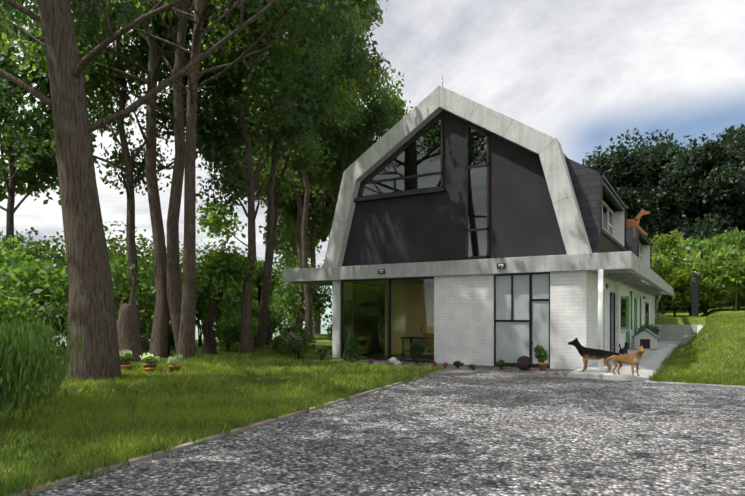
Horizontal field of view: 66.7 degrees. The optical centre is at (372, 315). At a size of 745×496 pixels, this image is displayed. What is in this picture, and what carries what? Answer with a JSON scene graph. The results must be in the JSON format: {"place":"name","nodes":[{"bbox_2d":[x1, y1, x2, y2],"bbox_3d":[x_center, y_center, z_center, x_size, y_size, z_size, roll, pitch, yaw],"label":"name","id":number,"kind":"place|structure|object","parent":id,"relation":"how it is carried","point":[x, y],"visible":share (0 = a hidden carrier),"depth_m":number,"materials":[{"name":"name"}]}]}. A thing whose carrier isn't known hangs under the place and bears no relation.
{"place":"outdoors","nodes":[
{"label":"outdoors","id":0,"kind":"place"},
{"bbox_2d":[345,282,384,351],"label":"interior wall","id":1,"kind":"structure","parent":0,"point":[349,297],"depth_m":21.43,"materials":[{"name":"paint"}]},
{"bbox_2d":[345,301,421,331],"bbox_3d":[0.455,0.039,21.891,1.760,1.200,3.050,0,0,30],"label":"picture","id":2,"kind":"object","parent":1,"relation":"attached to","point":[348,318],"depth_m":21.26},
{"bbox_2d":[0,285,744,476],"bbox_3d":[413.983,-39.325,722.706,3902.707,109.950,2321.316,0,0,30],"label":"ground","id":3,"kind":"structure","parent":0,"point":[666,318],"depth_m":31.20,"materials":[{"name":"green plant"}]},
{"bbox_2d":[0,227,53,263],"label":"tree","id":4,"kind":"object","parent":3,"relation":"on","point":[20,240],"visible":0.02,"depth_m":30.34,"materials":[{"name":"green plant"}]},
{"bbox_2d":[0,287,54,347],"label":"shrub","id":5,"kind":"object","parent":3,"relation":"on","point":[13,301],"visible":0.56,"depth_m":16.32,"materials":[{"name":"green plant"}]},
{"bbox_2d":[0,235,67,304],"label":"shrub","id":6,"kind":"object","parent":3,"relation":"on","point":[31,255],"visible":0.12,"depth_m":24.19,"materials":[{"name":"green plant"}]},
{"bbox_2d":[0,258,68,345],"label":"shrub","id":7,"kind":"object","parent":3,"relation":"on","point":[31,282],"visible":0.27,"depth_m":19.65,"materials":[{"name":"green plant"}]},
{"bbox_2d":[0,314,85,426],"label":"ornamental grass","id":8,"kind":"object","parent":3,"relation":"on","point":[18,359],"depth_m":8.01,"materials":[{"name":"green plant"}]},
{"bbox_2d":[33,302,67,352],"bbox_3d":[-10.475,0.500,19.685,3.133,2.367,2.655,0,0,30],"label":"shrub","id":9,"kind":"object","parent":3,"relation":"on","point":[52,315],"visible":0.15,"depth_m":18.95,"materials":[{"name":"green plant"}]},
{"bbox_2d":[0,0,128,248],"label":"tree","id":10,"kind":"object","parent":3,"relation":"on","point":[44,168],"visible":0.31,"depth_m":28.11,"materials":[{"name":"green plant"}]},
{"bbox_2d":[40,221,154,300],"bbox_3d":[-14.403,-1.678,29.770,6.481,6.615,6.568,0,0,2],"label":"shrub","id":11,"kind":"object","parent":3,"relation":"on","point":[112,240],"visible":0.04,"depth_m":29.20,"materials":[{"name":"green plant"}]},
{"bbox_2d":[116,281,144,362],"bbox_3d":[-7.947,0.300,18.316,1.133,2.829,1.128,0,0,-6],"label":"old stump","id":12,"kind":"object","parent":3,"relation":"on","point":[128,332],"visible":0.79,"depth_m":18.07,"materials":[{"name":"wood"}]},
{"bbox_2d":[0,0,278,381],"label":"tree","id":13,"kind":"object","parent":3,"relation":"on","point":[91,312],"visible":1,"depth_m":13.35,"materials":[{"name":"brown plant"}]},
{"bbox_2d":[0,0,281,358],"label":"tall tree","id":14,"kind":"object","parent":3,"relation":"on","point":[159,338],"visible":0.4,"depth_m":21.36,"materials":[{"name":"green plant"}]},
{"bbox_2d":[0,0,284,351],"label":"dense tree","id":15,"kind":"object","parent":3,"relation":"on","point":[125,158],"visible":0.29,"depth_m":24.05,"materials":[{"name":"green plant"}]},
{"bbox_2d":[109,248,196,328],"bbox_3d":[-10.547,-0.648,25.194,4.977,4.610,5.545,0,0,30],"label":"shrub","id":16,"kind":"object","parent":3,"relation":"on","point":[122,285],"visible":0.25,"depth_m":23.89,"materials":[{"name":"green plant"}]},
{"bbox_2d":[139,306,170,333],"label":"shrub","id":17,"kind":"object","parent":3,"relation":"on","point":[149,324],"visible":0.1,"depth_m":23.54,"materials":[{"name":"green plant"}]},
{"bbox_2d":[109,235,204,302],"bbox_3d":[-15.363,-1.716,38.603,9.057,7.407,8.376,0,0,30],"label":"shrub","id":18,"kind":"object","parent":3,"relation":"on","point":[149,251],"visible":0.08,"depth_m":37.58,"materials":[{"name":"green plant"}]},
{"bbox_2d":[141,320,174,355],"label":"shrub","id":19,"kind":"object","parent":3,"relation":"on","point":[171,341],"visible":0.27,"depth_m":21.61,"materials":[{"name":"green plant"}]},
{"bbox_2d":[152,256,252,345],"bbox_3d":[-8.945,-0.843,29.876,5.292,4.992,5.790,0,0,-21],"label":"shrub","id":20,"kind":"object","parent":3,"relation":"on","point":[204,299],"visible":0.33,"depth_m":28.90,"materials":[{"name":"green plant"}]},
{"bbox_2d":[31,0,374,360],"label":"tall tree","id":21,"kind":"object","parent":3,"relation":"on","point":[186,344],"visible":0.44,"depth_m":19.80,"materials":[{"name":"green plant"}]},
{"bbox_2d":[196,239,260,354],"bbox_3d":[-6.176,-0.599,23.322,2.914,4.976,2.869,0,0,30],"label":"pollard tree","id":22,"kind":"object","parent":3,"relation":"on","point":[222,268],"visible":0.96,"depth_m":22.81,"materials":[{"name":"green plant"}]},
{"bbox_2d":[212,314,254,349],"bbox_3d":[-6.287,0.765,25.284,1.658,1.746,2.150,0,0,30],"label":"shrub","id":23,"kind":"object","parent":3,"relation":"on","point":[227,332],"visible":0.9,"depth_m":24.84,"materials":[{"name":"green plant"}]},
{"bbox_2d":[87,0,382,352],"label":"tall tree","id":24,"kind":"object","parent":3,"relation":"on","point":[313,10],"visible":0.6,"depth_m":20.01,"materials":[{"name":"green plant"}]},
{"bbox_2d":[188,38,292,257],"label":"tree","id":25,"kind":"object","parent":3,"relation":"on","point":[216,222],"visible":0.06,"depth_m":41.77,"materials":[{"name":"green plant"}]},
{"bbox_2d":[142,0,340,354],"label":"dense tree","id":26,"kind":"object","parent":3,"relation":"on","point":[286,116],"visible":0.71,"depth_m":23.67,"materials":[{"name":"green plant"}]},
{"bbox_2d":[220,308,264,343],"bbox_3d":[-6.193,0.633,27.804,2.082,2.062,2.381,0,0,30],"label":"shrub","id":27,"kind":"object","parent":3,"relation":"on","point":[254,324],"visible":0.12,"depth_m":27.46,"materials":[{"name":"green plant"}]},
{"bbox_2d":[159,0,340,348],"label":"slender tree","id":28,"kind":"object","parent":3,"relation":"on","point":[303,158],"visible":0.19,"depth_m":26.56,"materials":[{"name":"green plant"}]},
{"bbox_2d":[229,280,281,315],"bbox_3d":[-8.296,-0.810,35.084,5.826,4.952,6.376,0,0,-26],"label":"tree","id":29,"kind":"object","parent":3,"relation":"on","point":[274,294],"visible":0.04,"depth_m":34.61,"materials":[{"name":"green plant"}]},
{"bbox_2d":[236,256,282,345],"bbox_3d":[-6.005,-0.585,30.381,2.525,5.322,2.524,0,0,-8],"label":"pollard tree","id":30,"kind":"object","parent":3,"relation":"on","point":[257,282],"visible":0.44,"depth_m":30.04,"materials":[{"name":"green plant"}]},
{"bbox_2d":[252,301,291,334],"bbox_3d":[-6.077,0.302,31.954,2.744,2.718,2.859,0,0,30],"label":"shrub","id":31,"kind":"object","parent":3,"relation":"on","point":[274,322],"visible":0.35,"depth_m":31.72,"materials":[{"name":"green plant"}]},
{"bbox_2d":[269,335,286,351],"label":"shrub","id":32,"kind":"object","parent":3,"relation":"on","point":[276,342],"visible":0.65,"depth_m":23.26,"materials":[{"name":"green plant"}]},
{"bbox_2d":[2,369,567,495],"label":"driveway border","id":33,"kind":"object","parent":3,"relation":"on","point":[56,483],"visible":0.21,"depth_m":7.23,"materials":[{"name":"concrete"}]},
{"bbox_2d":[260,253,314,333],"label":"shrub","id":34,"kind":"object","parent":3,"relation":"on","point":[285,265],"visible":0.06,"depth_m":44.55,"materials":[{"name":"green plant"}]},
{"bbox_2d":[233,31,344,329],"bbox_3d":[-5.606,-12.218,38.647,8.043,27.992,9.477,0,0,1],"label":"slender tree","id":35,"kind":"object","parent":3,"relation":"on","point":[299,227],"visible":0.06,"depth_m":37.82,"materials":[{"name":"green plant"}]},
{"bbox_2d":[255,140,330,325],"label":"tree","id":36,"kind":"object","parent":3,"relation":"on","point":[284,238],"visible":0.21,"depth_m":51.36,"materials":[{"name":"green plant"}]},
{"bbox_2d":[280,322,308,339],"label":"shrub","id":37,"kind":"object","parent":3,"relation":"on","point":[288,329],"visible":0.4,"depth_m":26.30,"materials":[{"name":"green plant"}]},
{"bbox_2d":[278,332,315,358],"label":"flower bed shrub","id":38,"kind":"object","parent":3,"relation":"on","point":[297,346],"depth_m":20.20,"materials":[{"name":"plant"}]},
{"bbox_2d":[230,0,364,345],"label":"slender tree","id":39,"kind":"object","parent":3,"relation":"on","point":[343,103],"visible":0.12,"depth_m":29.03,"materials":[{"name":"green plant"}]},
{"bbox_2d":[244,104,355,333],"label":"olive tree","id":40,"kind":"object","parent":3,"relation":"on","point":[290,210],"visible":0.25,"depth_m":49.26,"materials":[{"name":"green plant"}]},
{"bbox_2d":[273,260,331,333],"bbox_3d":[-4.383,-1.153,39.062,5.901,5.595,5.518,0,0,30],"label":"tree","id":41,"kind":"object","parent":3,"relation":"on","point":[288,290],"visible":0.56,"depth_m":38.34,"materials":[{"name":"green plant"}]},
{"bbox_2d":[250,20,368,342],"bbox_3d":[-4.095,-11.188,33.400,7.920,25.879,7.191,0,0,30],"label":"slender tree","id":42,"kind":"object","parent":3,"relation":"on","point":[348,47],"visible":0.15,"depth_m":32.76,"materials":[{"name":"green plant"}]},
{"bbox_2d":[120,361,547,372],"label":"flower pots","id":43,"kind":"object","parent":3,"relation":"on","point":[542,366],"visible":0.56,"depth_m":15.86,"materials":[{"name":"brown"}]},
{"bbox_2d":[120,352,132,364],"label":"pot flowers","id":44,"kind":"object","parent":43,"relation":"on","point":[127,357],"visible":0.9,"depth_m":15.93,"materials":[{"name":"green plant"}]},
{"bbox_2d":[144,356,158,367],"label":"pot flowers","id":45,"kind":"object","parent":43,"relation":"on","point":[150,360],"visible":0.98,"depth_m":15.35,"materials":[{"name":"green plant"}]},
{"bbox_2d":[167,354,183,365],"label":"pot flowers","id":46,"kind":"object","parent":43,"relation":"on","point":[175,359],"visible":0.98,"depth_m":15.57,"materials":[{"name":"white plant"}]},
{"bbox_2d":[534,345,547,362],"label":"pot plant","id":47,"kind":"object","parent":43,"relation":"on","point":[541,354],"visible":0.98,"depth_m":16.09,"materials":[{"name":"green plant"}]},
{"bbox_2d":[332,280,344,357],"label":"column","id":48,"kind":"structure","parent":3,"relation":"on","point":[336,318],"depth_m":20.66,"materials":[{"name":"concrete"}]},
{"bbox_2d":[0,343,681,495],"bbox_3d":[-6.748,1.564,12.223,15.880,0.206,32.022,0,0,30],"label":"grass","id":49,"kind":"structure","parent":3,"relation":"on","point":[211,387],"depth_m":10.22,"materials":[{"name":"green plant"}]},
{"bbox_2d":[280,0,403,202],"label":"slender tree","id":50,"kind":"object","parent":3,"relation":"on","point":[351,139],"visible":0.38,"depth_m":33.81,"materials":[{"name":"green plant"}]},
{"bbox_2d":[297,0,390,208],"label":"tree","id":51,"kind":"object","parent":3,"relation":"on","point":[375,60],"visible":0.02,"depth_m":43.69,"materials":[{"name":"green plant"}]},
{"bbox_2d":[353,67,412,140],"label":"tree","id":52,"kind":"object","parent":3,"relation":"on","point":[401,111],"visible":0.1,"depth_m":53.91,"materials":[{"name":"green plant"}]},
{"bbox_2d":[45,380,743,483],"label":"fallen leaves","id":53,"kind":"object","parent":3,"relation":"on","point":[458,411],"visible":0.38,"depth_m":7.42,"materials":[{"name":"brown plant"}]},
{"bbox_2d":[363,353,433,362],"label":"interior floor","id":54,"kind":"structure","parent":3,"relation":"on","point":[408,357],"depth_m":21.28,"materials":[{"name":"grey"}]},
{"bbox_2d":[341,277,433,362],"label":"sliding door frames","id":55,"kind":"structure","parent":54,"relation":"on","point":[388,280],"depth_m":19.71,"materials":[{"name":"metal"}]},
{"bbox_2d":[343,279,433,359],"bbox_3d":[1.173,0.134,21.224,3.905,2.730,3.335,0,0,30],"label":"sliding door glass","id":56,"kind":"object","parent":55,"relation":"in","point":[366,304],"visible":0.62,"depth_m":22.21,"materials":[{"name":"glass"}]},
{"bbox_2d":[382,283,433,354],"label":"interior wall","id":57,"kind":"structure","parent":54,"relation":"on","point":[402,319],"depth_m":23.07,"materials":[{"name":"paint"}]},
{"bbox_2d":[400,336,433,356],"bbox_3d":[2.004,1.184,21.766,1.700,0.750,0.900,0,0,30],"label":"interior table","id":58,"kind":"object","parent":54,"relation":"on","point":[412,337],"depth_m":21.77,"materials":[{"name":"grey wood"}]},
{"bbox_2d":[409,340,426,365],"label":"shrub","id":59,"kind":"object","parent":3,"relation":"on","point":[417,349],"visible":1,"depth_m":17.85,"materials":[{"name":"green plant"}]},
{"bbox_2d":[291,357,573,375],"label":"bed gravel","id":60,"kind":"structure","parent":3,"relation":"on","point":[508,369],"depth_m":16.83,"materials":[{"name":"gravel"}]},
{"bbox_2d":[314,344,328,359],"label":"shrub","id":61,"kind":"object","parent":60,"relation":"on","point":[321,351],"visible":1,"depth_m":19.98,"materials":[{"name":"green plant"}]},
{"bbox_2d":[340,331,361,360],"bbox_3d":[-0.734,1.048,19.442,0.741,1.122,0.778,0,0,30],"label":"conifer","id":62,"kind":"object","parent":60,"relation":"on","point":[351,351],"visible":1,"depth_m":19.38,"materials":[{"name":"green plant"}]},
{"bbox_2d":[495,359,506,369],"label":"shrub","id":63,"kind":"object","parent":60,"relation":"on","point":[500,363],"visible":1,"depth_m":16.45,"materials":[{"name":"green plant"}]},
{"bbox_2d":[517,356,531,369],"bbox_3d":[4.377,1.358,16.321,0.432,0.433,0.432,0,0,30],"label":"twig ball","id":64,"kind":"object","parent":60,"relation":"on","point":[524,362],"visible":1,"depth_m":16.20,"materials":[{"name":"brown"}]},
{"bbox_2d":[386,357,564,374],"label":"rocks","id":65,"kind":"object","parent":3,"relation":"on","point":[393,361],"visible":0.65,"depth_m":17.98,"materials":[{"name":"stone"}]},
{"bbox_2d":[434,271,654,369],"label":"wall","id":66,"kind":"structure","parent":3,"relation":"on","point":[464,319],"depth_m":17.92,"materials":[{"name":"brick"}]},
{"bbox_2d":[283,251,673,295],"bbox_3d":[8.139,-1.541,29.374,12.200,0.480,24.970,0,0,30],"label":"canopy slab","id":67,"kind":"object","parent":66,"relation":"on","point":[631,269],"visible":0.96,"depth_m":18.45,"materials":[{"name":"concrete"}]},
{"bbox_2d":[323,85,591,266],"bbox_3d":[2.319,-4.656,18.702,9.274,5.750,0.570,0,0,30],"label":"gable frame","id":68,"kind":"object","parent":67,"relation":"on","point":[422,113],"visible":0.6,"depth_m":17.98,"materials":[{"name":"concrete"}]},
{"bbox_2d":[353,114,489,258],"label":"gable window frames","id":69,"kind":"structure","parent":68,"relation":"attached to","point":[413,192],"depth_m":18.69,"materials":[{"name":"metal"}]},
{"bbox_2d":[362,119,486,255],"bbox_3d":[1.625,-4.245,19.125,4.726,4.729,0.020,0,0,30],"label":"gable window glass","id":70,"kind":"object","parent":69,"relation":"in","point":[421,154],"visible":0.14,"depth_m":18.82,"materials":[{"name":"glass"}]},
{"bbox_2d":[342,110,566,265],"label":"gable wall","id":71,"kind":"structure","parent":68,"relation":"in","point":[523,221],"depth_m":18.49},
{"bbox_2d":[377,263,645,298],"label":"lamp bodies","id":72,"kind":"object","parent":67,"relation":"attached to","point":[383,271],"visible":0.94,"depth_m":19.38,"materials":[{"name":"metal"}]},
{"bbox_2d":[565,157,624,252],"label":"roof","id":73,"kind":"structure","parent":67,"relation":"on","point":[585,180],"depth_m":16.88,"materials":[{"name":"tile"}]},
{"bbox_2d":[602,199,623,245],"bbox_3d":[8.020,-3.321,19.344,0.450,1.380,5.580,0,0,30],"label":"dormer window frame","id":74,"kind":"object","parent":73,"relation":"in","point":[617,227],"visible":0.27,"depth_m":21.65,"materials":[{"name":"paint"}]},
{"bbox_2d":[603,204,612,235],"bbox_3d":[7.860,-3.336,19.438,0.010,1.250,5.500,0,0,30],"label":"dormer glass","id":75,"kind":"object","parent":74,"relation":"in","point":[605,219],"depth_m":20.41,"materials":[{"name":"glass"}]},
{"bbox_2d":[599,171,626,250],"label":"dormer fascia","id":76,"kind":"structure","parent":73,"relation":"attached to","point":[603,232],"depth_m":17.71,"materials":[{"name":"metal"}]},
{"bbox_2d":[626,219,649,256],"bbox_3d":[13.517,-3.321,29.336,1.080,3.080,7.000,0,0,30],"label":"dormer shell","id":77,"kind":"object","parent":67,"relation":"on","point":[631,243],"visible":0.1,"depth_m":26.23},
{"bbox_2d":[639,242,649,266],"bbox_3d":[13.780,-3.321,29.182,0.450,1.380,6.580,0,0,30],"label":"dormer window frame","id":78,"kind":"object","parent":77,"relation":"in","point":[645,255],"visible":0.21,"depth_m":31.96,"materials":[{"name":"paint"}]},
{"bbox_2d":[638,225,650,267],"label":"dormer fascia","id":79,"kind":"structure","parent":77,"relation":"attached to","point":[650,246],"depth_m":29.93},
{"bbox_2d":[494,272,549,367],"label":"frosted window frames","id":80,"kind":"structure","parent":66,"relation":"attached to","point":[530,326],"depth_m":17.14,"materials":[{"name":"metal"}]},
{"bbox_2d":[603,293,636,359],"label":"green doors","id":81,"kind":"structure","parent":66,"relation":"attached to","point":[627,320],"depth_m":25.10,"materials":[{"name":"green paint"}]},
{"bbox_2d":[603,290,648,342],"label":"green wall frames","id":82,"kind":"structure","parent":66,"relation":"attached to","point":[623,297],"depth_m":24.50,"materials":[{"name":"green paint"}]},
{"bbox_2d":[631,294,640,329],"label":"wall pipes","id":83,"kind":"object","parent":66,"relation":"attached to","point":[631,312],"depth_m":25.97,"materials":[{"name":"grey metal"}]},
{"bbox_2d":[598,269,602,368],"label":"pipe column","id":84,"kind":"structure","parent":3,"relation":"on","point":[600,313],"depth_m":15.78,"materials":[{"name":"white metal"}]},
{"bbox_2d":[610,292,614,351],"bbox_3d":[8.827,0.364,20.812,0.040,2.450,1.150,0,0,30],"label":"door","id":85,"kind":"structure","parent":3,"relation":"on","point":[610,320],"depth_m":20.64,"materials":[{"name":"black metal"}]},
{"bbox_2d":[568,343,669,380],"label":"walkway","id":86,"kind":"structure","parent":3,"relation":"on","point":[592,371],"depth_m":15.27,"materials":[{"name":"concrete"}]},
{"bbox_2d":[568,338,619,371],"bbox_3d":[5.863,1.023,14.928,1.372,0.881,0.285,0,0,32],"label":"dog","id":87,"kind":"object","parent":86,"relation":"on","point":[586,353],"visible":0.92,"depth_m":14.87,"materials":[{"name":"fur"}]},
{"bbox_2d":[619,343,627,354],"bbox_3d":[8.310,1.168,18.736,0.192,0.594,0.900,0,0,40],"label":"cat","id":88,"kind":"object","parent":86,"relation":"on","point":[624,350],"visible":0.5,"depth_m":18.66},
{"bbox_2d":[606,345,644,376],"bbox_3d":[6.273,1.081,13.907,0.322,0.767,1.229,0,0,-22],"label":"dog","id":89,"kind":"object","parent":86,"relation":"on","point":[632,360],"visible":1,"depth_m":13.78,"materials":[{"name":"fur"}]},
{"bbox_2d":[582,127,669,250],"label":"tree","id":90,"kind":"object","parent":3,"relation":"on","point":[623,171],"visible":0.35,"depth_m":66.37,"materials":[{"name":"green plant"}]},
{"bbox_2d":[611,294,647,355],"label":"wall panes","id":91,"kind":"object","parent":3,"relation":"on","point":[623,312],"visible":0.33,"depth_m":23.09,"materials":[{"name":"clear glass"}]},
{"bbox_2d":[629,344,677,381],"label":"walkway","id":92,"kind":"structure","parent":3,"relation":"on","point":[648,367],"depth_m":17.07,"materials":[{"name":"concrete"}]},
{"bbox_2d":[653,273,673,314],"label":"tree","id":93,"kind":"object","parent":3,"relation":"on","point":[662,303],"visible":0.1,"depth_m":41.55,"materials":[{"name":"green plant"}]},
{"bbox_2d":[628,129,705,228],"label":"tree","id":94,"kind":"object","parent":3,"relation":"on","point":[656,201],"visible":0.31,"depth_m":71.07,"materials":[{"name":"green plant"}]},
{"bbox_2d":[649,229,698,316],"bbox_3d":[20.476,-2.841,39.534,3.358,6.264,3.293,0,0,5],"label":"young tree","id":95,"kind":"object","parent":3,"relation":"on","point":[663,262],"visible":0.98,"depth_m":38.79,"materials":[{"name":"green plant"}]},
{"bbox_2d":[651,324,702,344],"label":"patio retaining walls","id":96,"kind":"structure","parent":3,"relation":"on","point":[677,334],"depth_m":35.31,"materials":[{"name":"concrete"}]},
{"bbox_2d":[661,248,705,316],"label":"tree","id":97,"kind":"object","parent":3,"relation":"on","point":[676,301],"visible":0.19,"depth_m":41.13,"materials":[{"name":"green plant"}]},
{"bbox_2d":[666,237,710,315],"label":"tree","id":98,"kind":"object","parent":3,"relation":"on","point":[695,245],"visible":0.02,"depth_m":44.89,"materials":[{"name":"green plant"}]},
{"bbox_2d":[691,282,697,316],"bbox_3d":[21.353,-0.987,37.495,0.400,2.550,0.400,0,0,30],"label":"post","id":99,"kind":"object","parent":3,"relation":"on","point":[694,298],"visible":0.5,"depth_m":37.33,"materials":[{"name":"black metal"}]},
{"bbox_2d":[691,271,701,280],"bbox_3d":[21.466,-2.657,37.494,0.599,0.645,0.800,0,0,24],"label":"satellite dish","id":100,"kind":"object","parent":99,"relation":"attached to","point":[696,275],"visible":1,"depth_m":37.35,"materials":[{"name":"grey metal"}]},
{"bbox_2d":[649,381,744,387],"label":"driveway edging","id":101,"kind":"object","parent":3,"relation":"on","point":[696,384],"visible":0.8,"depth_m":13.02,"materials":[{"name":"concrete"}]},
{"bbox_2d":[658,133,744,240],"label":"tree","id":102,"kind":"object","parent":3,"relation":"on","point":[713,182],"visible":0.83,"depth_m":63.80,"materials":[{"name":"green plant"}]},
{"bbox_2d":[677,261,732,315],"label":"tree","id":103,"kind":"object","parent":3,"relation":"on","point":[705,293],"visible":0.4,"depth_m":40.43,"materials":[{"name":"green plant"}]},
{"bbox_2d":[700,227,744,308],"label":"tree","id":104,"kind":"object","parent":3,"relation":"on","point":[734,238],"visible":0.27,"depth_m":42.88,"materials":[{"name":"green plant"}]},
{"bbox_2d":[704,243,744,309],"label":"tree","id":105,"kind":"object","parent":3,"relation":"on","point":[726,268],"visible":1,"depth_m":39.05,"materials":[{"name":"green plant"}]},
{"bbox_2d":[707,124,744,214],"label":"tree","id":106,"kind":"object","parent":3,"relation":"on","point":[737,136],"visible":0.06,"depth_m":70.63,"materials":[{"name":"green plant"}]},
{"bbox_2d":[0,0,744,271],"label":"sky","id":107,"kind":"structure","parent":0,"point":[583,74],"materials":[{"name":"white"}]},
{"bbox_2d":[27,371,744,495],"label":"driveway gravel","id":108,"kind":"structure","parent":0,"point":[508,435],"depth_m":6.77,"materials":[{"name":"gravel"}]},
{"bbox_2d":[634,331,656,349],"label":"dog house","id":109,"kind":"structure","parent":0,"point":[647,335],"depth_m":24.64,"materials":[{"name":"white"}]},
{"bbox_2d":[640,339,649,348],"bbox_3d":[11.900,1.214,24.715,0.400,0.410,0.020,0,0,30],"label":"doghouse opening","id":110,"kind":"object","parent":109,"relation":"attached to","point":[645,343],"depth_m":24.70,"materials":[{"name":"black"}]},
{"bbox_2d":[650,312,744,385],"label":"grass","id":111,"kind":"structure","parent":0,"point":[704,374],"depth_m":18.15,"materials":[{"name":"green plant"}]},
{"bbox_3d":[8.400,-4.597,29.087,9.073,5.632,23.600,0,0,30],"label":"roof body","id":112,"kind":"object","parent":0,"visible":0},
{"bbox_2d":[626,209,649,237],"bbox_3d":[9.968,-2.986,22.375,1.830,2.410,0.040,0,0,30],"label":"horse sculpture","id":113,"kind":"object","parent":112,"relation":"attached to","point":[632,222],"visible":0.5,"depth_m":22.13,"materials":[{"name":"orange metal"}]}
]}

